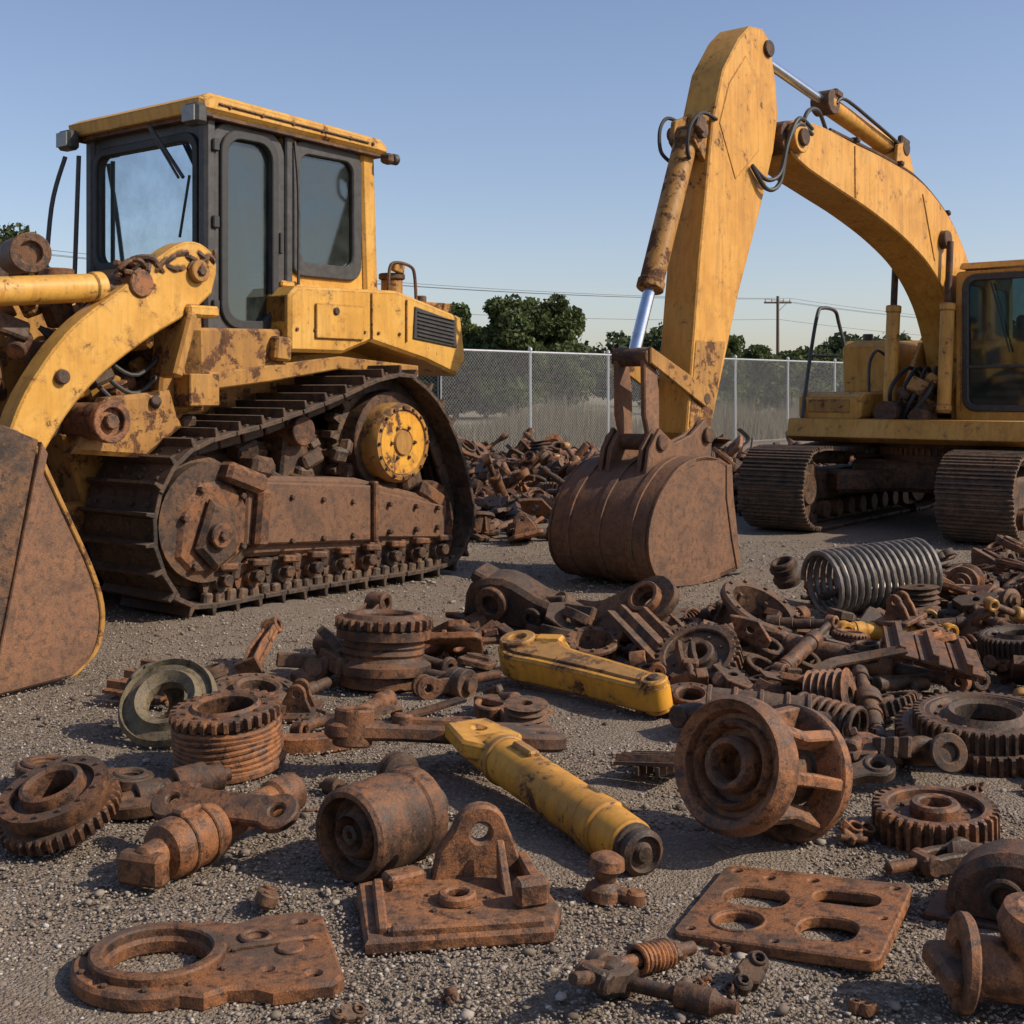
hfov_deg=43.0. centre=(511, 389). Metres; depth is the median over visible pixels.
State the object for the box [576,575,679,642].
loader linkage plate
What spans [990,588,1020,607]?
track roller
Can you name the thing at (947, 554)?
broken casting
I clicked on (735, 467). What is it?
broken casting
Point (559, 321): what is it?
tree
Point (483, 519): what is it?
bell housing
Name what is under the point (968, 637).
coil spring
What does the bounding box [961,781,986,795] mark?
scrap fragment
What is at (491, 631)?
broken casting
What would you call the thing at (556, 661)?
loader lift arm section
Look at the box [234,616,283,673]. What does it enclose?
steel beam section
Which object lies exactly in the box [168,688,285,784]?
cable drum
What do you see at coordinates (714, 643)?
rusty gear
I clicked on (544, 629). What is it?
broken casting
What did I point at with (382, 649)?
gear drum
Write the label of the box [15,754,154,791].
connecting link
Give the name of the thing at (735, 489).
broken casting
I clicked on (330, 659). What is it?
broken casting
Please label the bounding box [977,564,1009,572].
connecting link
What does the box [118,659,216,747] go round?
clutch disc
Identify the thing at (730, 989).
scrap fragment
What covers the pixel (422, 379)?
tree
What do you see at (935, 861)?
pipe fitting
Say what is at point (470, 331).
tree
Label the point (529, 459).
broken casting
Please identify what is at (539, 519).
gearbox cover
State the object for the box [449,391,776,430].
ground
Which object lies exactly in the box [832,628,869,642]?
gear
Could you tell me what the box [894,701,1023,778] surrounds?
ring gear
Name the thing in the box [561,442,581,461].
hydraulic cylinder
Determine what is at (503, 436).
connecting link
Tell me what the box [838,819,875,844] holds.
scrap fragment
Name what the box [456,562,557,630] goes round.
engine casting
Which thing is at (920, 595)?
belt pulley
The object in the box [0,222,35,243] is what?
tree
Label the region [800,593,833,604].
drive shaft
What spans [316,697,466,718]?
bent steel strap
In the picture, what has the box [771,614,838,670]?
hydraulic cylinder
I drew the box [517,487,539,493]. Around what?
hydraulic cylinder
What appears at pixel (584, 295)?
power lines
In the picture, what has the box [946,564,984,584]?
roller
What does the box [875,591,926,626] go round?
mounting bracket
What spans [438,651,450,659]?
scrap fragment
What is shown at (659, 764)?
track shoe section
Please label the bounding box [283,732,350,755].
curved guard plate
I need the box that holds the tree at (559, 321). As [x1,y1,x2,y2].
[515,293,596,411]
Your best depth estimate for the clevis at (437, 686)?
6.30 m
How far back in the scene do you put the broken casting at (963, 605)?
7.77 m
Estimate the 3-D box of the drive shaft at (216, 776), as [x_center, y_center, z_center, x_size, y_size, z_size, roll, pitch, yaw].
[-1.256,1.445,4.693,0.500,0.136,0.136,-5,3,-35]
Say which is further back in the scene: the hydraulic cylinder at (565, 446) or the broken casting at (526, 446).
the broken casting at (526, 446)
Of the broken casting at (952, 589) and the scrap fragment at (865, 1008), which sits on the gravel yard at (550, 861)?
the scrap fragment at (865, 1008)
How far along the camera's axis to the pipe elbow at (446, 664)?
6.76 m
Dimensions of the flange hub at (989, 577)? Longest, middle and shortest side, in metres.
0.274 x 0.274 x 0.103 m
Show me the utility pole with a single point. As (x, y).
(777, 302)
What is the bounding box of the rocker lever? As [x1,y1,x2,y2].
[324,706,566,752]
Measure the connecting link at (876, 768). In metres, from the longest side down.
0.342 x 0.152 x 0.070 m
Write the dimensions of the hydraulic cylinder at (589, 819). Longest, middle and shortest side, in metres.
1.265 x 0.252 x 0.197 m
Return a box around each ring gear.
[632,617,701,643]
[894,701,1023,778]
[912,690,1023,756]
[977,624,1023,659]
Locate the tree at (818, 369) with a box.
[790,345,843,395]
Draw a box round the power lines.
[51,250,914,334]
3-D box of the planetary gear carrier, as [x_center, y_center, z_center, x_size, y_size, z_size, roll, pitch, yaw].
[0.824,1.244,4.269,0.450,0.450,0.428,0,-16,46]
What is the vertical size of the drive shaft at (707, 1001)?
0.090 m
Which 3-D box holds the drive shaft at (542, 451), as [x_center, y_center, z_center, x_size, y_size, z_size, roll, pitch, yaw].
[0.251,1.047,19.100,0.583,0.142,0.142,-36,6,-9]
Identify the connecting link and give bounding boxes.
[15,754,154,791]
[486,432,508,449]
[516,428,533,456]
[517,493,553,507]
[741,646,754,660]
[852,754,895,785]
[916,604,937,615]
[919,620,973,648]
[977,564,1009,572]
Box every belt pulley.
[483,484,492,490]
[503,696,547,725]
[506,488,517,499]
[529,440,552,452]
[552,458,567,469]
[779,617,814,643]
[803,667,856,721]
[899,584,940,615]
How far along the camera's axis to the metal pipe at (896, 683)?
6.23 m
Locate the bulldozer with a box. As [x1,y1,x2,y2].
[0,93,480,694]
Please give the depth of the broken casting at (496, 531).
13.20 m
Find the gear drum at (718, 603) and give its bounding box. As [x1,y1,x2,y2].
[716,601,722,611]
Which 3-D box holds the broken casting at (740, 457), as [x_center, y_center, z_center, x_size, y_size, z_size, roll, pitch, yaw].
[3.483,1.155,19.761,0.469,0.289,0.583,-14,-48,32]
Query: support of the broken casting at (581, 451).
on the broken casting
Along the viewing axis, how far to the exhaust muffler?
5.50 m
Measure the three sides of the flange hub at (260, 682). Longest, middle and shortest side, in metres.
0.400 x 0.400 x 0.090 m
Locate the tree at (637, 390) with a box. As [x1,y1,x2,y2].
[630,352,660,408]
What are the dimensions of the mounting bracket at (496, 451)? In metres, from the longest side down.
0.225 x 0.183 x 0.145 m
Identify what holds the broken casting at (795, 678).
on the rusty gear at (893, 703)
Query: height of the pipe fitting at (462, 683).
0.150 m
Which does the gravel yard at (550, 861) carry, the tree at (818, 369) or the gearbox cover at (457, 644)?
the gearbox cover at (457, 644)
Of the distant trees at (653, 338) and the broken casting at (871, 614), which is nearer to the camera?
the broken casting at (871, 614)
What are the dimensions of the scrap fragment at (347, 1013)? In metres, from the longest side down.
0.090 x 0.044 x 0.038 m
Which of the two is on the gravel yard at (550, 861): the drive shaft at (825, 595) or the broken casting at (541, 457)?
the broken casting at (541, 457)
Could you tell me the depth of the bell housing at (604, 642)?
7.09 m
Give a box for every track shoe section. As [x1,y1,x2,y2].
[102,659,166,702]
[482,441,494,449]
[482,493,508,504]
[606,604,683,661]
[613,750,674,777]
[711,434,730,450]
[880,621,985,681]
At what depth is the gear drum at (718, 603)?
7.64 m
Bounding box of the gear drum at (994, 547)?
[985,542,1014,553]
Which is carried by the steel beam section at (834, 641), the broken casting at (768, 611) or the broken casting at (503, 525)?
the broken casting at (768, 611)
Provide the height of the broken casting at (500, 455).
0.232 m
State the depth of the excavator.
12.27 m
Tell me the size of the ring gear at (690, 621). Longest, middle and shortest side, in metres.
0.411 x 0.411 x 0.094 m
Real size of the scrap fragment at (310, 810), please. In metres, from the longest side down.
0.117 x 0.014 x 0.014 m
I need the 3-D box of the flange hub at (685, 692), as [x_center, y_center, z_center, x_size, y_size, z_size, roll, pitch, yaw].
[0.826,1.439,6.022,0.278,0.084,0.278,-10,18,-27]
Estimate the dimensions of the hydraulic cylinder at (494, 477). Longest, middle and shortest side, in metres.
1.088 x 0.164 x 0.164 m
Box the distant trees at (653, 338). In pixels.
[543,321,921,400]
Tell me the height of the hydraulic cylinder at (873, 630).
0.113 m
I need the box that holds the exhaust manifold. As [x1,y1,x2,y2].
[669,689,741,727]
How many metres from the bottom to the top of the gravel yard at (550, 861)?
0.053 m
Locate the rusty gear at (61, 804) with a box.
[0,755,122,855]
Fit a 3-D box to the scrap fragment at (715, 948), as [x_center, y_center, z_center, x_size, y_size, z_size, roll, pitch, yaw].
[0.551,1.490,3.457,0.058,0.040,0.039,0,0,19]
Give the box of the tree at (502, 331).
[463,293,567,417]
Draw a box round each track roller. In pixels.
[316,766,448,883]
[376,751,418,774]
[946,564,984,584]
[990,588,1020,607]
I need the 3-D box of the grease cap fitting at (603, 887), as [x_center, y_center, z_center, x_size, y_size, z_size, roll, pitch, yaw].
[0.306,1.437,3.836,0.178,0.130,0.127,6,0,0]
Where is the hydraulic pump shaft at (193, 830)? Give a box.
[116,772,306,888]
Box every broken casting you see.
[276,625,347,681]
[432,612,486,632]
[451,619,512,645]
[472,459,501,493]
[473,684,554,721]
[474,495,499,510]
[482,520,499,534]
[483,518,505,533]
[490,452,513,467]
[492,498,551,530]
[496,519,512,529]
[500,462,528,492]
[502,467,534,490]
[514,451,538,470]
[518,440,529,452]
[525,624,568,637]
[529,451,548,474]
[532,456,567,477]
[533,505,543,523]
[544,441,561,465]
[545,591,597,632]
[557,448,594,474]
[568,442,589,460]
[638,663,656,671]
[669,660,753,689]
[699,614,770,648]
[732,465,739,473]
[733,466,740,483]
[733,483,739,503]
[736,454,745,460]
[742,636,820,676]
[744,678,794,693]
[747,665,801,694]
[762,608,814,618]
[781,672,856,694]
[827,606,881,640]
[842,727,902,764]
[857,607,924,620]
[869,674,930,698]
[923,838,1023,930]
[925,548,955,563]
[936,582,998,615]
[937,592,998,638]
[938,590,954,605]
[983,655,1012,683]
[1010,655,1023,685]
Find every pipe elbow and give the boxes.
[423,654,456,671]
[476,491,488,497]
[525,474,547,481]
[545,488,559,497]
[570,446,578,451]
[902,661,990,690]
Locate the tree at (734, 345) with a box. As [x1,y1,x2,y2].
[715,334,752,408]
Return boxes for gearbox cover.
[423,629,483,656]
[457,435,488,459]
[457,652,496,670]
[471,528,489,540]
[495,458,523,465]
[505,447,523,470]
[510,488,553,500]
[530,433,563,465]
[530,515,544,522]
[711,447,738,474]
[723,435,742,457]
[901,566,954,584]
[910,627,955,642]
[921,689,946,697]
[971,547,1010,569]
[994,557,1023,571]
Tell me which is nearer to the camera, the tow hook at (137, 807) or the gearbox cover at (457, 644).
the tow hook at (137, 807)
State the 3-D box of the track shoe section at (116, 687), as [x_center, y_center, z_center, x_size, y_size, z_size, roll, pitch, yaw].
[-1.742,1.431,6.354,0.335,0.101,0.398,3,10,20]
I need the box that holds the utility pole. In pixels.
[764,296,791,411]
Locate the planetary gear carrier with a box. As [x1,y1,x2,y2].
[674,694,852,842]
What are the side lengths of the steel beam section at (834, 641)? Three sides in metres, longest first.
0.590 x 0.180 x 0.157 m
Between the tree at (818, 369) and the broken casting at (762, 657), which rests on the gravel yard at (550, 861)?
the broken casting at (762, 657)
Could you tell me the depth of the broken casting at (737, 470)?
16.71 m
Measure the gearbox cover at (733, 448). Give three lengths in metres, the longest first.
0.677 x 0.446 x 0.105 m
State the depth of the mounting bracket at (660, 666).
6.29 m
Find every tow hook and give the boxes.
[110,781,200,819]
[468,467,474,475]
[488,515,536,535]
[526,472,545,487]
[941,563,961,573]
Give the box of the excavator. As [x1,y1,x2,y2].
[548,26,1023,586]
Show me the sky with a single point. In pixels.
(523, 133)
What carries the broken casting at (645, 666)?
on the gravel yard at (550, 861)
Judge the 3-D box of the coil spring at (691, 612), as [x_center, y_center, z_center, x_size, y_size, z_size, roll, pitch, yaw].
[1.018,1.401,7.820,0.175,0.175,0.319,3,-15,-29]
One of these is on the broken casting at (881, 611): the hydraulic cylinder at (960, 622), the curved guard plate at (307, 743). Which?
the hydraulic cylinder at (960, 622)
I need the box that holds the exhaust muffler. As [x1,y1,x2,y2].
[705,684,847,734]
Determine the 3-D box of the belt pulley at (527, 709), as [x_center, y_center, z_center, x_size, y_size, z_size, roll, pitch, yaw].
[0.060,1.439,5.691,0.198,0.144,0.198,-2,8,-22]
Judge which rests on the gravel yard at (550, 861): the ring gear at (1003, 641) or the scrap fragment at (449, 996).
the scrap fragment at (449, 996)
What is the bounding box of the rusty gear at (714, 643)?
[654,622,743,686]
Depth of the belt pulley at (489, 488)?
16.78 m
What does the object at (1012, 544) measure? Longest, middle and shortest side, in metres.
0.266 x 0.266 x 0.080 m
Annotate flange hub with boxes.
[216,673,292,713]
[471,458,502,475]
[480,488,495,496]
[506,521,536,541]
[666,682,706,715]
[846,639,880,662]
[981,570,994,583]
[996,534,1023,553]
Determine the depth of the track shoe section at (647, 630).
7.05 m
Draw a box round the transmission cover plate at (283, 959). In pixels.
[70,912,343,1012]
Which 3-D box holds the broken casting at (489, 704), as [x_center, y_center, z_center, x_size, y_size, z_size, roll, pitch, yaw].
[-0.001,1.445,6.014,0.348,0.139,0.402,0,0,23]
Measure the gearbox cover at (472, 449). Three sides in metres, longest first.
0.696 x 0.458 x 0.108 m
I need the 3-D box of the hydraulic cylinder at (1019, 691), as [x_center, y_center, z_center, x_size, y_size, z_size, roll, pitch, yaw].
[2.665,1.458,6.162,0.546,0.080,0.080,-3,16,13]
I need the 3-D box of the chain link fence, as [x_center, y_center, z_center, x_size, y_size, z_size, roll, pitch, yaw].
[1.631,0.290,34.956,46.867,2.520,11.035,0,0,-29]
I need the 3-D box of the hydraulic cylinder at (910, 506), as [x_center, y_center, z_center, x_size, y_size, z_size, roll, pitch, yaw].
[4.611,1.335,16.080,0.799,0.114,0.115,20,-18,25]
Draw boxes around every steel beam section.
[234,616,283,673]
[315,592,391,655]
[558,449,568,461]
[823,637,849,670]
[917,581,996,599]
[971,551,1018,565]
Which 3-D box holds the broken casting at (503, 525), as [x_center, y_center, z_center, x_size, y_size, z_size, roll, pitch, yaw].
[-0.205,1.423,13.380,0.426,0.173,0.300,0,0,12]
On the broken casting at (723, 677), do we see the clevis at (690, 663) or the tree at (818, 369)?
the clevis at (690, 663)
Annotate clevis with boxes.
[411,669,501,699]
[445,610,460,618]
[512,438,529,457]
[568,956,639,998]
[674,640,698,678]
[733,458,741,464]
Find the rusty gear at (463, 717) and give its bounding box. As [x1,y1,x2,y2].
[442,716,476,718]
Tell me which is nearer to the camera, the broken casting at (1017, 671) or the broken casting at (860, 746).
the broken casting at (860, 746)
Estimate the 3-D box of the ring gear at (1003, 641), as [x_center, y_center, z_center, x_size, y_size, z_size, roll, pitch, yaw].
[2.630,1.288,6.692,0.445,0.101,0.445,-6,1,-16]
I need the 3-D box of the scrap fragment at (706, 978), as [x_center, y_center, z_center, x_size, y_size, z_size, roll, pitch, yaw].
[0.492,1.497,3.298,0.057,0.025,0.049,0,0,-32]
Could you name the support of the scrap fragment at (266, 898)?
on the gravel yard at (550, 861)
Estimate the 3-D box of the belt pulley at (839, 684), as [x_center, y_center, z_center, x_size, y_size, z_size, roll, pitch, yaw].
[1.431,1.377,5.853,0.190,0.240,0.240,-11,-6,30]
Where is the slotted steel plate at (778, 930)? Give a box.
[674,865,911,971]
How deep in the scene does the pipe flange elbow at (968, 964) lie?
3.10 m
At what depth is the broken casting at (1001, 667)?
6.60 m
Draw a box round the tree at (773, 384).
[739,344,805,411]
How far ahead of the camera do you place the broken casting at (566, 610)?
7.52 m
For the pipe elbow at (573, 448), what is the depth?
24.67 m
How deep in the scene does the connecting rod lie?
4.86 m
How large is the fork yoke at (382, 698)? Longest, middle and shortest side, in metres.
0.584 x 0.292 x 0.095 m
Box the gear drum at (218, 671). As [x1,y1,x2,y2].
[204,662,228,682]
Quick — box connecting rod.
[866,732,967,772]
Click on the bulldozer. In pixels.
(220, 357)
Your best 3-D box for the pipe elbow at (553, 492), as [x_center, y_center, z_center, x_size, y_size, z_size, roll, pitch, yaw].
[0.552,1.334,16.529,0.329,0.151,0.384,2,-14,38]
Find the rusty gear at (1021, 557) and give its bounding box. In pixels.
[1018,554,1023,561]
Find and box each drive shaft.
[122,761,231,800]
[273,677,331,700]
[319,777,347,793]
[510,527,547,540]
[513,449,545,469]
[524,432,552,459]
[539,465,564,485]
[593,957,739,1017]
[616,643,633,659]
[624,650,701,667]
[737,504,742,515]
[761,615,823,629]
[791,605,810,617]
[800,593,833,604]
[818,578,878,600]
[852,664,886,737]
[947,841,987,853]
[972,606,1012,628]
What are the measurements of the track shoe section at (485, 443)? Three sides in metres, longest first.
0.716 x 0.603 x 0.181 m
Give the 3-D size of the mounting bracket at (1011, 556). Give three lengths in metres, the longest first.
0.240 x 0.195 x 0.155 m
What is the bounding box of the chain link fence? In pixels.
[418,347,843,451]
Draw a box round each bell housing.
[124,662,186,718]
[470,510,494,537]
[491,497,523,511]
[565,625,619,660]
[712,579,798,646]
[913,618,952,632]
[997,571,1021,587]
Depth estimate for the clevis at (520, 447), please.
21.48 m
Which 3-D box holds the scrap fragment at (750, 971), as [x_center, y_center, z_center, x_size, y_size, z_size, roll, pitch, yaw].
[0.598,1.468,3.269,0.066,0.057,0.135,27,34,27]
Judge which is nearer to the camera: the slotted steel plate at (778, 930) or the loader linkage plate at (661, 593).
the slotted steel plate at (778, 930)
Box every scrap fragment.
[163,698,168,707]
[254,884,278,910]
[296,713,305,720]
[302,808,318,811]
[329,1003,365,1023]
[437,985,458,1006]
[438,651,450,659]
[695,972,713,985]
[708,941,730,956]
[724,977,738,997]
[732,950,768,996]
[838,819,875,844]
[848,997,880,1017]
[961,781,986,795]
[1021,780,1023,796]
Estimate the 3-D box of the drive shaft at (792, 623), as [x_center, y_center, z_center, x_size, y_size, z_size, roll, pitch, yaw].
[1.471,1.304,7.247,0.563,0.098,0.098,-4,-9,21]
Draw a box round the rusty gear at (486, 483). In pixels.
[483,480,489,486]
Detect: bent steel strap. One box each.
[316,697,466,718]
[737,428,749,454]
[759,645,907,684]
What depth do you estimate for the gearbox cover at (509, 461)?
18.50 m
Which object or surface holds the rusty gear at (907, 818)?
on the gravel yard at (550, 861)
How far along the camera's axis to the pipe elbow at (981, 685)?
6.42 m
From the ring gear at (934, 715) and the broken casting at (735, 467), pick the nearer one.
the ring gear at (934, 715)
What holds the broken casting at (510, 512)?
on the gravel yard at (550, 861)
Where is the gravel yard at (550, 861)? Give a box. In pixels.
[0,437,1023,1023]
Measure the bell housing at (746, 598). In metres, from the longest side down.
0.484 x 0.484 x 0.246 m
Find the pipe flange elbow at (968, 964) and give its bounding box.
[921,892,1023,1015]
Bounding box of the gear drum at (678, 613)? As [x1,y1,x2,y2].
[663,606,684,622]
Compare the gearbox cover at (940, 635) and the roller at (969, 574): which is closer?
the gearbox cover at (940, 635)
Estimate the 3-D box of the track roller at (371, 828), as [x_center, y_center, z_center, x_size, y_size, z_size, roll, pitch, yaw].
[-0.374,1.365,4.141,0.290,0.290,0.430,0,0,38]
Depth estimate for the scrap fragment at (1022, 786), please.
4.81 m
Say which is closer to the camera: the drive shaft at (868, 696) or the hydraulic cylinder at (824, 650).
the drive shaft at (868, 696)
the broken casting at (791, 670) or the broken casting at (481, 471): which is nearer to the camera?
the broken casting at (791, 670)
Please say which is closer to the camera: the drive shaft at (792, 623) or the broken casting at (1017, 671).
the broken casting at (1017, 671)
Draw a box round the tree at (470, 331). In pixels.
[423,302,482,418]
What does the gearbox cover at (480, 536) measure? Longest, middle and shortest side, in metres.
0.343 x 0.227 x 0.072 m
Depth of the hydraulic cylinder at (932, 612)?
7.96 m
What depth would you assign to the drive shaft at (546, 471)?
16.28 m
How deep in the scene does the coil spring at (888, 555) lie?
8.36 m
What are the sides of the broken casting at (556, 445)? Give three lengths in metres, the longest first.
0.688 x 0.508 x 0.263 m
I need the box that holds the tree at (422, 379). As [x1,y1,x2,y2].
[417,376,432,382]
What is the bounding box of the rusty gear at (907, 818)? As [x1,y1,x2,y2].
[871,783,1000,853]
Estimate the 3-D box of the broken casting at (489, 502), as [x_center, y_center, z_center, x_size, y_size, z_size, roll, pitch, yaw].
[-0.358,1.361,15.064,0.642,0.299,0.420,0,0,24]
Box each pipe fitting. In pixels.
[425,666,477,697]
[884,836,969,878]
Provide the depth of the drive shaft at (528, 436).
20.52 m
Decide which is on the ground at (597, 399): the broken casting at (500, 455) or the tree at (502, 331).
the tree at (502, 331)
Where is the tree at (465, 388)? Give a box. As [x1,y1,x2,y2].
[460,326,507,417]
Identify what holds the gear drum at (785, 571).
on the gravel yard at (550, 861)
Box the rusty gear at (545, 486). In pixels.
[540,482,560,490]
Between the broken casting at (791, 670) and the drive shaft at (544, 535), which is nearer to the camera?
the broken casting at (791, 670)
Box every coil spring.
[680,607,700,618]
[797,691,875,735]
[800,537,942,615]
[952,623,1006,664]
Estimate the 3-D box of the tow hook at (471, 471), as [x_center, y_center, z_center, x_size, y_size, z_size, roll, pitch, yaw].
[-0.746,1.276,18.732,0.514,0.104,0.589,-14,-14,-24]
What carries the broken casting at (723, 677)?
on the gravel yard at (550, 861)
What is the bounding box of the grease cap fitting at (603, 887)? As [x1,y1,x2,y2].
[583,850,645,907]
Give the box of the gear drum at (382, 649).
[335,609,433,690]
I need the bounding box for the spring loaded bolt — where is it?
[585,938,696,975]
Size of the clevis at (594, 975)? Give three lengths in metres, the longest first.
0.291 x 0.092 x 0.082 m
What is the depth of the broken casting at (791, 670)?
6.35 m
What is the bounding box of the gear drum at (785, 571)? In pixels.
[769,556,801,588]
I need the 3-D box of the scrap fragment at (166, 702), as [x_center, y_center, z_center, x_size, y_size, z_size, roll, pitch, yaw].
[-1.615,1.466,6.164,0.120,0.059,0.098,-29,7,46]
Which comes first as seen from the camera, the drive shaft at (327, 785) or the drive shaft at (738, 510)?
the drive shaft at (327, 785)
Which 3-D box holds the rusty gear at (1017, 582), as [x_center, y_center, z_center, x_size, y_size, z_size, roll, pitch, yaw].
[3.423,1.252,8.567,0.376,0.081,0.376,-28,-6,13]
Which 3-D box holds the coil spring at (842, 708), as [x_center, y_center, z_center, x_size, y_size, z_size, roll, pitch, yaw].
[1.362,1.414,5.556,0.188,0.188,0.342,9,-3,-42]
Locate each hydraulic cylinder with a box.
[445,718,662,876]
[482,453,510,500]
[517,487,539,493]
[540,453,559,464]
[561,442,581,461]
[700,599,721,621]
[768,630,971,691]
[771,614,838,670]
[837,620,958,639]
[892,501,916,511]
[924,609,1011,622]
[927,616,968,628]
[982,596,1023,623]
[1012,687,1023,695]
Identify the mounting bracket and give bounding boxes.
[282,678,323,722]
[356,801,561,955]
[490,449,499,453]
[508,512,543,542]
[646,662,666,674]
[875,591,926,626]
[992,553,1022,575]
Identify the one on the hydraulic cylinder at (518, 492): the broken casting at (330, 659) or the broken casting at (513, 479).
the broken casting at (513, 479)
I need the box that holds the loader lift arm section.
[498,630,672,715]
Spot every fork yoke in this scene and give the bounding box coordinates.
[290,689,396,733]
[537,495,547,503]
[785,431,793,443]
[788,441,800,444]
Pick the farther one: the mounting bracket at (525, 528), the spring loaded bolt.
the mounting bracket at (525, 528)
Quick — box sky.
[0,0,1023,389]
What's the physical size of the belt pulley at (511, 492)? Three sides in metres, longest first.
0.198 x 0.198 x 0.188 m
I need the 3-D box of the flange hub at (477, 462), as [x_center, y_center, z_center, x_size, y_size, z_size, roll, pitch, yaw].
[-0.370,1.194,18.802,0.482,0.273,0.482,41,-23,-14]
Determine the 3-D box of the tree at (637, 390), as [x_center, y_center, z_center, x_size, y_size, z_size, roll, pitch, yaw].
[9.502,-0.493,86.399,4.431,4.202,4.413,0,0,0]
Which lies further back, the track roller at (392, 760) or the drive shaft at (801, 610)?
the drive shaft at (801, 610)
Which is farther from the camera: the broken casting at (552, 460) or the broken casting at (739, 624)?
the broken casting at (552, 460)
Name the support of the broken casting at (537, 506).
on the gravel yard at (550, 861)
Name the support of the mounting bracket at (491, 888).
on the gravel yard at (550, 861)
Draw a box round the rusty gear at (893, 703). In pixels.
[852,690,918,723]
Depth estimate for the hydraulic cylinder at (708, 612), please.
7.61 m
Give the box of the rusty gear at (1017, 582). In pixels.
[1002,572,1023,595]
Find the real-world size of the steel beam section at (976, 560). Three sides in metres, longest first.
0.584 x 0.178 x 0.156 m
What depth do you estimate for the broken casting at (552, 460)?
19.08 m

